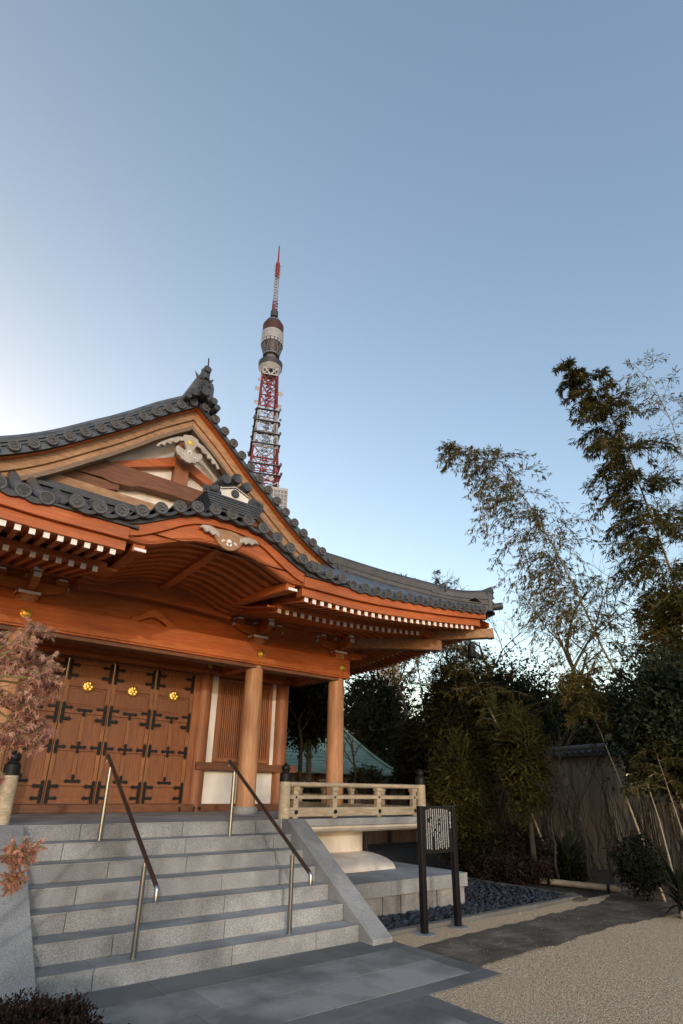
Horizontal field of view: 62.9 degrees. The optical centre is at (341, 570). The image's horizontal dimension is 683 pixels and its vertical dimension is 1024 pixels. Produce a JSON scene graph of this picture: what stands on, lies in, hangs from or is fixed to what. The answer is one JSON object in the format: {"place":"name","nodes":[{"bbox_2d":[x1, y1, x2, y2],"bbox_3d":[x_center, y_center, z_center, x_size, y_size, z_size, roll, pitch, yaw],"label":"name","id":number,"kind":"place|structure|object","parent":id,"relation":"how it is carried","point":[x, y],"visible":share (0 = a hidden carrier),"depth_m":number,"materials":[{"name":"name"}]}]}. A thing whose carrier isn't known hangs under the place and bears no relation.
{"place":"outdoors","nodes":[
{"label":"outdoors","id":0,"kind":"place"},
{"bbox_2d":[35,941,502,1023],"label":"paving border","id":1,"kind":"object","parent":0,"point":[115,996],"visible":0.7,"depth_m":4.74,"materials":[{"name":"stone"}]},
{"bbox_2d":[0,818,392,1006],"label":"stone staircase","id":2,"kind":"structure","parent":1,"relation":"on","point":[67,922],"depth_m":5.73,"materials":[{"name":"grey stone"}]},
{"bbox_2d":[96,754,158,959],"bbox_3d":[-2.196,2.738,5.640,0.072,1.755,2.031,17,-27,-35],"label":"handrail","id":3,"kind":"object","parent":2,"relation":"on","point":[146,866],"visible":1,"depth_m":5.18,"materials":[{"name":"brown metal"}]},
{"bbox_2d":[227,759,312,933],"bbox_3d":[-0.925,3.118,6.561,0.072,1.755,2.031,17,-27,-35],"label":"handrail","id":4,"kind":"object","parent":2,"relation":"on","point":[290,846],"visible":1,"depth_m":6.20,"materials":[{"name":"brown metal"}]},
{"bbox_2d":[85,948,469,1023],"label":"stone paving","id":5,"kind":"structure","parent":0,"point":[284,996],"depth_m":4.43,"materials":[{"name":"stone"}]},
{"bbox_2d":[0,836,47,897],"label":"maple tree","id":6,"kind":"object","parent":5,"relation":"on","point":[21,854],"visible":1,"depth_m":2.28,"materials":[{"name":"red plant"}]},
{"bbox_2d":[0,616,66,784],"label":"maple tree","id":7,"kind":"object","parent":5,"relation":"on","point":[23,727],"visible":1,"depth_m":2.26,"materials":[{"name":"red plant"}]},
{"bbox_2d":[0,0,682,775],"label":"sky","id":8,"kind":"structure","parent":0,"point":[461,200],"materials":[{"name":"blue"}]},
{"bbox_2d":[376,663,399,694],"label":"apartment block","id":9,"kind":"structure","parent":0,"point":[379,671],"depth_m":149.78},
{"bbox_2d":[380,660,411,724],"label":"bare tree","id":10,"kind":"object","parent":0,"point":[401,694],"visible":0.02,"depth_m":23.73,"materials":[{"name":"brown plant"}]},
{"bbox_2d":[362,842,615,907],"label":"garden soil","id":11,"kind":"structure","parent":0,"point":[404,852],"depth_m":13.16,"materials":[{"name":"brown soil"}]},
{"bbox_2d":[9,811,467,915],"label":"veranda platform","id":12,"kind":"structure","parent":11,"relation":"on","point":[384,886],"depth_m":8.10,"materials":[{"name":"stone"}]},
{"bbox_2d":[0,750,21,824],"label":"veranda railing","id":13,"kind":"object","parent":12,"relation":"on","point":[12,768],"visible":0.88,"depth_m":5.98,"materials":[{"name":"brown wood"}]},
{"bbox_2d":[0,358,502,813],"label":"temple hall","id":14,"kind":"structure","parent":12,"relation":"on","point":[186,586],"depth_m":9.47,"materials":[{"name":"brown wood"}]},
{"bbox_2d":[1,651,69,803],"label":"door panel","id":15,"kind":"structure","parent":14,"relation":"in","point":[33,773],"depth_m":8.86,"materials":[{"name":"brown wood"}]},
{"bbox_2d":[41,656,115,803],"bbox_3d":[-4.368,2.659,9.363,0.757,2.354,0.090,17,-27,-35],"label":"door panel","id":16,"kind":"structure","parent":14,"relation":"in","point":[73,766],"depth_m":9.33,"materials":[{"name":"brown wood"}]},
{"bbox_2d":[93,662,156,803],"bbox_3d":[-3.763,2.840,9.802,0.757,2.354,0.090,17,-27,-35],"label":"door panel","id":17,"kind":"structure","parent":14,"relation":"in","point":[125,738],"depth_m":9.80,"materials":[{"name":"brown wood"}]},
{"bbox_2d":[139,668,195,803],"bbox_3d":[-3.158,3.022,10.241,0.757,2.354,0.090,17,-27,-35],"label":"door panel","id":18,"kind":"structure","parent":14,"relation":"in","point":[169,729],"depth_m":10.21,"materials":[{"name":"brown wood"}]},
{"bbox_2d":[212,677,272,764],"bbox_3d":[-1.992,3.067,11.309,1.263,1.635,0.115,17,-27,-35],"label":"lattice window","id":19,"kind":"structure","parent":14,"relation":"in","point":[227,731],"depth_m":11.20,"materials":[{"name":"brown wood"}]},
{"bbox_2d":[467,639,476,663],"bbox_3d":[2.526,1.543,10.865,0.200,0.580,0.195,17,-27,-35],"label":"wind bell","id":20,"kind":"object","parent":14,"relation":"hanging from","point":[471,653],"visible":1,"depth_m":10.79,"materials":[{"name":"black metal"}]},
{"bbox_2d":[290,787,405,806],"bbox_3d":[-0.805,4.817,12.214,0.168,0.758,6.914,17,-27,-35],"label":"veranda railing","id":21,"kind":"object","parent":12,"relation":"on","point":[301,803],"visible":0.26,"depth_m":11.01,"materials":[{"name":"brown wood"}]},
{"bbox_2d":[278,763,425,818],"bbox_3d":[0.276,3.502,8.839,2.938,0.758,0.168,17,-27,-35],"label":"veranda railing","id":22,"kind":"object","parent":12,"relation":"on","point":[416,796],"visible":0.94,"depth_m":8.54,"materials":[{"name":"brown wood"}]},
{"bbox_2d":[288,684,326,781],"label":"bare tree","id":23,"kind":"object","parent":11,"relation":"on","point":[300,758],"visible":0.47,"depth_m":14.93,"materials":[{"name":"brown plant"}]},
{"bbox_2d":[290,779,343,801],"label":"garden tree","id":24,"kind":"object","parent":11,"relation":"on","point":[312,790],"visible":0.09,"depth_m":14.14,"materials":[{"name":"green plant"}]},
{"bbox_2d":[286,682,354,781],"bbox_3d":[-0.886,5.050,15.704,2.726,5.303,2.880,17,-27,-35],"label":"garden tree","id":25,"kind":"object","parent":11,"relation":"on","point":[314,730],"visible":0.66,"depth_m":15.52,"materials":[{"name":"green plant"}]},
{"bbox_2d":[286,728,393,781],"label":"copper roof hall","id":26,"kind":"structure","parent":11,"relation":"on","point":[364,755],"depth_m":21.46,"materials":[{"name":"teal metal"}]},
{"bbox_2d":[323,724,362,803],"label":"bare tree","id":27,"kind":"object","parent":11,"relation":"on","point":[353,755],"visible":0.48,"depth_m":15.24,"materials":[{"name":"brown plant"}]},
{"bbox_2d":[291,777,414,844],"bbox_3d":[-0.475,7.221,16.705,7.916,1.900,0.120,17,-27,-35],"label":"board fence","id":28,"kind":"object","parent":11,"relation":"on","point":[388,836],"visible":0.17,"depth_m":18.01,"materials":[{"name":"brown wood"}]},
{"bbox_2d":[347,761,384,850],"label":"garden tree","id":29,"kind":"object","parent":11,"relation":"on","point":[366,776],"visible":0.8,"depth_m":14.97,"materials":[{"name":"green plant"}]},
{"bbox_2d":[344,665,424,763],"bbox_3d":[1.439,7.803,25.841,4.926,7.676,5.140,17,-27,-35],"label":"garden tree","id":30,"kind":"object","parent":11,"relation":"on","point":[376,714],"visible":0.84,"depth_m":25.57,"materials":[{"name":"green plant"}]},
{"bbox_2d":[387,707,435,805],"bbox_3d":[2.264,5.866,15.752,2.015,3.904,1.877,17,-27,-35],"label":"garden tree","id":31,"kind":"object","parent":11,"relation":"on","point":[406,764],"visible":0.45,"depth_m":15.70,"materials":[{"name":"green plant"}]},
{"bbox_2d":[386,571,448,857],"bbox_3d":[1.935,3.590,15.111,1.792,7.684,1.682,13,-25,-28],"label":"bamboo","id":32,"kind":"object","parent":11,"relation":"on","point":[415,669],"visible":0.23,"depth_m":15.47,"materials":[{"name":"green plant"}]},
{"bbox_2d":[404,643,502,799],"bbox_3d":[2.801,4.231,13.698,2.466,5.456,2.748,17,-27,-35],"label":"bamboo thicket","id":33,"kind":"object","parent":11,"relation":"on","point":[435,709],"visible":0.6,"depth_m":13.54,"materials":[{"name":"green plant"}]},
{"bbox_2d":[427,569,483,831],"bbox_3d":[3.149,3.655,15.461,1.804,7.858,1.765,-2,-22,7],"label":"bamboo","id":34,"kind":"object","parent":11,"relation":"on","point":[436,581],"visible":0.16,"depth_m":16.74,"materials":[{"name":"green plant"}]},
{"bbox_2d":[424,718,506,872],"bbox_3d":[2.691,4.903,12.223,1.983,3.236,1.910,17,-27,-35],"label":"bamboo thicket","id":35,"kind":"object","parent":11,"relation":"on","point":[459,781],"visible":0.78,"depth_m":11.96,"materials":[{"name":"green plant"}]},
{"bbox_2d":[377,878,564,929],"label":"drain cobbles","id":36,"kind":"object","parent":11,"relation":"on","point":[476,895],"visible":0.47,"depth_m":8.29,"materials":[{"name":"grey stone"}]},
{"bbox_2d":[434,822,515,875],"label":"shrub","id":37,"kind":"object","parent":11,"relation":"on","point":[469,854],"visible":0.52,"depth_m":11.30,"materials":[{"name":"green plant"}]},
{"bbox_2d":[424,569,539,669],"bbox_3d":[5.439,4.790,21.987,6.329,10.457,4.064,11,-24,-24],"label":"bare tree","id":38,"kind":"object","parent":11,"relation":"on","point":[493,622],"visible":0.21,"depth_m":23.43,"materials":[{"name":"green plant"}]},
{"bbox_2d":[387,877,581,935],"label":"kerb","id":39,"kind":"structure","parent":11,"relation":"on","point":[569,897],"depth_m":7.55,"materials":[{"name":"stone"}]},
{"bbox_2d":[432,640,550,862],"bbox_3d":[3.509,3.984,13.352,2.522,5.673,2.343,1,-22,0],"label":"bamboo","id":40,"kind":"object","parent":11,"relation":"on","point":[482,656],"visible":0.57,"depth_m":13.45,"materials":[{"name":"green plant"}]},
{"bbox_2d":[406,634,602,809],"bbox_3d":[4.736,5.001,16.771,5.166,6.334,5.362,17,-27,-35],"label":"round evergreen","id":41,"kind":"object","parent":11,"relation":"on","point":[546,717],"visible":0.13,"depth_m":16.23,"materials":[{"name":"green plant"}]},
{"bbox_2d":[459,849,560,886],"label":"shrub","id":42,"kind":"object","parent":11,"relation":"on","point":[515,870],"visible":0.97,"depth_m":10.18,"materials":[{"name":"green plant"}]},
{"bbox_2d":[397,742,634,871],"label":"garden wall","id":43,"kind":"structure","parent":11,"relation":"on","point":[594,789],"depth_m":12.98,"materials":[{"name":"concrete"}]},
{"bbox_2d":[488,764,682,878],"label":"dry creeper","id":44,"kind":"object","parent":43,"relation":"attached to","point":[616,835],"visible":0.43,"depth_m":12.45,"materials":[{"name":"brown plant"}]},
{"bbox_2d":[485,693,561,883],"bbox_3d":[3.663,4.167,10.955,1.514,3.583,1.427,17,-27,-35],"label":"bamboo thicket","id":45,"kind":"object","parent":11,"relation":"on","point":[523,768],"visible":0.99,"depth_m":10.88,"materials":[{"name":"green plant"}]},
{"bbox_2d":[497,816,557,860],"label":"shrub","id":46,"kind":"object","parent":11,"relation":"on","point":[517,834],"visible":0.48,"depth_m":10.97,"materials":[{"name":"green plant"}]},
{"bbox_2d":[513,667,554,697],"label":"garden tree","id":47,"kind":"object","parent":11,"relation":"on","point":[536,678],"depth_m":21.45,"materials":[{"name":"green plant"}]},
{"bbox_2d":[534,759,564,879],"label":"bare tree","id":48,"kind":"object","parent":11,"relation":"on","point":[551,828],"visible":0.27,"depth_m":10.69,"materials":[{"name":"brown plant"}]},
{"bbox_2d":[550,857,593,881],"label":"shrub","id":49,"kind":"object","parent":11,"relation":"on","point":[579,872],"visible":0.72,"depth_m":10.50,"materials":[{"name":"green plant"}]},
{"bbox_2d":[534,725,610,882],"bbox_3d":[4.299,4.228,10.145,1.542,2.800,1.572,-7,-23,20],"label":"bare tree","id":50,"kind":"object","parent":11,"relation":"on","point":[580,818],"visible":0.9,"depth_m":10.30,"materials":[{"name":"brown plant"}]},
{"bbox_2d":[539,825,608,883],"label":"rosette plant","id":51,"kind":"object","parent":11,"relation":"on","point":[566,850],"visible":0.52,"depth_m":10.88,"materials":[{"name":"green plant"}]},
{"bbox_2d":[540,878,619,893],"bbox_3d":[4.135,5.508,9.736,1.331,0.157,0.120,-16,-27,35],"label":"bamboo pole","id":52,"kind":"object","parent":11,"relation":"on","point":[609,888],"visible":0.93,"depth_m":9.67,"materials":[{"name":"beige wood"}]},
{"bbox_2d":[510,539,660,757],"bbox_3d":[8.094,3.461,18.168,4.747,10.201,3.231,5,-22,-12],"label":"bare tree","id":53,"kind":"object","parent":11,"relation":"on","point":[589,638],"visible":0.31,"depth_m":18.85,"materials":[{"name":"brown plant"}]},
{"bbox_2d":[540,662,633,771],"bbox_3d":[8.204,6.043,18.494,4.288,5.743,4.142,-2,-22,7],"label":"garden tree","id":54,"kind":"object","parent":11,"relation":"on","point":[594,736],"visible":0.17,"depth_m":17.76,"materials":[{"name":"green plant"}]},
{"bbox_2d":[576,633,682,815],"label":"camellia tree","id":55,"kind":"object","parent":11,"relation":"on","point":[651,707],"visible":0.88,"depth_m":9.35,"materials":[{"name":"green plant"}]},
{"bbox_2d":[625,777,682,876],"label":"garden wall","id":56,"kind":"structure","parent":11,"relation":"on","point":[654,822],"depth_m":11.38,"materials":[{"name":"brown wood"}]},
{"bbox_2d":[392,894,682,1023],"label":"gravel court","id":57,"kind":"object","parent":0,"point":[670,952],"visible":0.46,"depth_m":5.13,"materials":[{"name":"beige gravel"}]},
{"bbox_2d":[0,987,129,1023],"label":"clipped shrub","id":58,"kind":"object","parent":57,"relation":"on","point":[44,1010],"visible":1,"depth_m":3.17,"materials":[{"name":"brown plant"}]},
{"bbox_2d":[414,805,468,937],"bbox_3d":[1.214,3.700,6.936,0.882,1.432,0.260,18,-27,-37],"label":"sign board","id":59,"kind":"object","parent":57,"relation":"on","point":[436,830],"visible":1,"depth_m":6.98,"materials":[{"name":"black paint"}]},
{"bbox_2d":[572,897,587,901],"bbox_3d":[3.720,5.154,8.743,0.362,0.066,0.238,17,-27,-35],"label":"stepping stone","id":60,"kind":"object","parent":57,"relation":"on","point":[579,899],"visible":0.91,"depth_m":8.65,"materials":[{"name":"grey stone"}]},
{"bbox_2d":[552,355,682,626],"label":"bamboo","id":61,"kind":"object","parent":57,"relation":"on","point":[613,446],"visible":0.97,"depth_m":11.55,"materials":[{"name":"green plant"}]},
{"bbox_2d":[617,563,682,668],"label":"bamboo thicket","id":62,"kind":"object","parent":57,"relation":"on","point":[667,626],"visible":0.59,"depth_m":10.84,"materials":[{"name":"green plant"}]},
{"bbox_2d":[617,349,682,572],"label":"bamboo","id":63,"kind":"object","parent":57,"relation":"on","point":[657,402],"visible":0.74,"depth_m":13.05,"materials":[{"name":"green plant"}]},
{"bbox_2d":[619,737,682,836],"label":"bamboo","id":64,"kind":"object","parent":57,"relation":"on","point":[666,760],"visible":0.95,"depth_m":8.71,"materials":[{"name":"green plant"}]},
{"bbox_2d":[622,753,682,919],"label":"bamboo","id":65,"kind":"object","parent":57,"relation":"on","point":[634,765],"visible":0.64,"depth_m":8.89,"materials":[{"name":"green plant"}]},
{"bbox_2d":[645,848,682,914],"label":"rosette plant","id":66,"kind":"object","parent":57,"relation":"on","point":[677,879],"visible":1,"depth_m":7.66,"materials":[{"name":"green plant"}]},
{"bbox_2d":[417,871,678,966],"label":"garden path","id":67,"kind":"structure","parent":0,"point":[510,939],"depth_m":6.83,"materials":[{"name":"stone"}]},
{"bbox_2d":[435,439,682,810],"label":"bamboo","id":68,"kind":"object","parent":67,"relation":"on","point":[454,450],"visible":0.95,"depth_m":12.17,"materials":[{"name":"green plant"}]},
{"bbox_2d":[555,666,666,901],"bbox_3d":[4.622,3.535,9.745,1.176,3.814,1.228,17,-27,-35],"label":"bamboo","id":69,"kind":"object","parent":67,"relation":"on","point":[587,704],"visible":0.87,"depth_m":10.18,"materials":[{"name":"green plant"}]},
{"bbox_2d":[602,829,672,901],"bbox_3d":[4.661,4.684,8.814,1.005,1.084,0.869,5,-22,-11],"label":"shrub","id":70,"kind":"object","parent":67,"relation":"on","point":[638,867],"visible":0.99,"depth_m":8.74,"materials":[{"name":"green plant"}]},
{"label":"ground","id":71,"kind":"structure","parent":0,"visible":0},
{"bbox_2d":[247,246,316,685],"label":"lattice tower","id":72,"kind":"structure","parent":71,"relation":"on","point":[270,365],"depth_m":310.18,"materials":[{"name":"red metal"}]},
{"bbox_2d":[261,336,282,349],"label":"deck window frames","id":73,"kind":"structure","parent":72,"relation":"in","point":[268,337],"depth_m":322.65,"materials":[{"name":"white metal"}]},
{"bbox_2d":[345,687,677,783],"bbox_3d":[9.845,13.024,34.964,52.247,11.738,23.022,-5,-22,15],"label":"wood","id":74,"kind":"object","parent":71,"relation":"on","point":[393,778],"visible":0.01,"depth_m":33.63,"materials":[{"name":"green plant"}]}
]}

